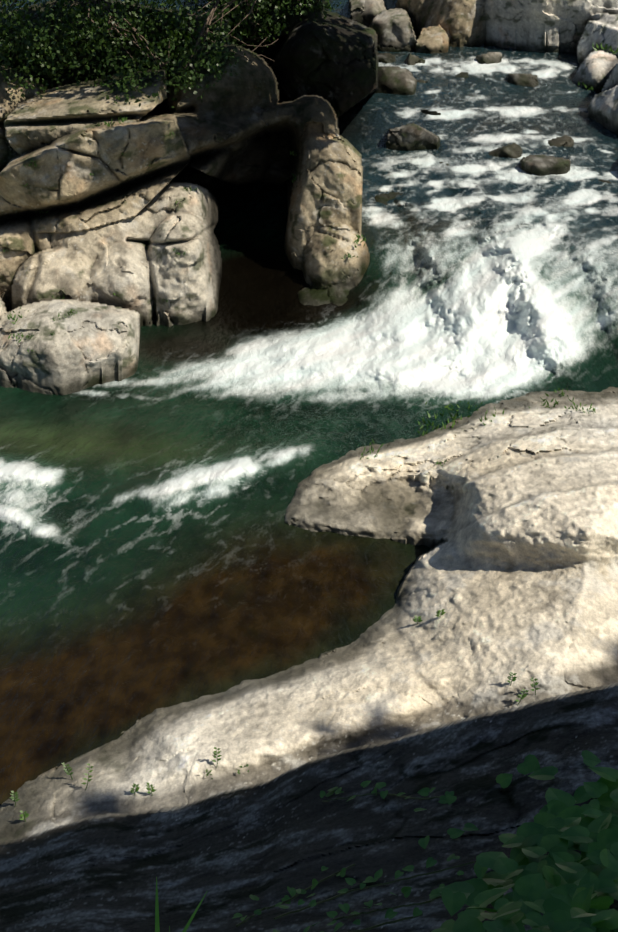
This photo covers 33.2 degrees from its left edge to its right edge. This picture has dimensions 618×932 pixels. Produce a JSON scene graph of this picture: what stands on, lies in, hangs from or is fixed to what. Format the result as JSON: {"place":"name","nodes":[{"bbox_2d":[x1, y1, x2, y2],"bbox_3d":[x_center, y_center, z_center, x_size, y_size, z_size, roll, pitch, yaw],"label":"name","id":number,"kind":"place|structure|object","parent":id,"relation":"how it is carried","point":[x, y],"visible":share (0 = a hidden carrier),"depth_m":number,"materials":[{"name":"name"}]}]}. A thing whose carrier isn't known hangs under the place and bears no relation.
{"place":"outdoors","nodes":[
{"label":"outdoors","id":0,"kind":"place"},
{"bbox_2d":[0,0,617,931],"bbox_3d":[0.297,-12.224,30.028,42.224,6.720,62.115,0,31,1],"label":"terrain ground","id":1,"kind":"structure","parent":0,"point":[508,516],"depth_m":10.65,"materials":[{"name":"stone"}]},
{"bbox_2d":[0,0,332,107],"bbox_3d":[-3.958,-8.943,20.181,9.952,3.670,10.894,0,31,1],"label":"leaves","id":2,"kind":"object","parent":1,"relation":"on","point":[107,22],"visible":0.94,"depth_m":18.47,"materials":[{"name":"green plant"}]},
{"bbox_2d":[155,877,206,931],"bbox_3d":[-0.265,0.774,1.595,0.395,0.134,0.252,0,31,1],"label":"grass","id":3,"kind":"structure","parent":1,"relation":"on","point":[157,928],"depth_m":1.62,"materials":[{"name":"green plant"}]},
{"bbox_2d":[165,0,343,102],"bbox_3d":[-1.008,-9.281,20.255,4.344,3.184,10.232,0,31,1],"label":"leaves","id":4,"kind":"object","parent":1,"relation":"on","point":[211,17],"visible":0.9,"depth_m":19.08,"materials":[{"name":"green plant"}]},
{"bbox_2d":[232,750,617,931],"bbox_3d":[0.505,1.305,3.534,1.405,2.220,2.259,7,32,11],"label":"creeper leaves","id":5,"kind":"object","parent":1,"relation":"on","point":[562,886],"visible":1,"depth_m":2.97,"materials":[{"name":"green plant"}]},
{"bbox_2d":[0,0,617,805],"bbox_3d":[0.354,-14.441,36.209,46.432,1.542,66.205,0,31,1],"label":"river water","id":6,"kind":"structure","parent":0,"point":[156,550],"depth_m":15.15,"materials":[{"name":"green liquid"}]},
{"bbox_2d":[3,41,617,821],"bbox_3d":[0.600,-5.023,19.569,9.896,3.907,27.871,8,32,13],"label":"shore weeds","id":7,"kind":"object","parent":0,"point":[415,619],"depth_m":14.34,"materials":[{"name":"green plant"}]}
]}

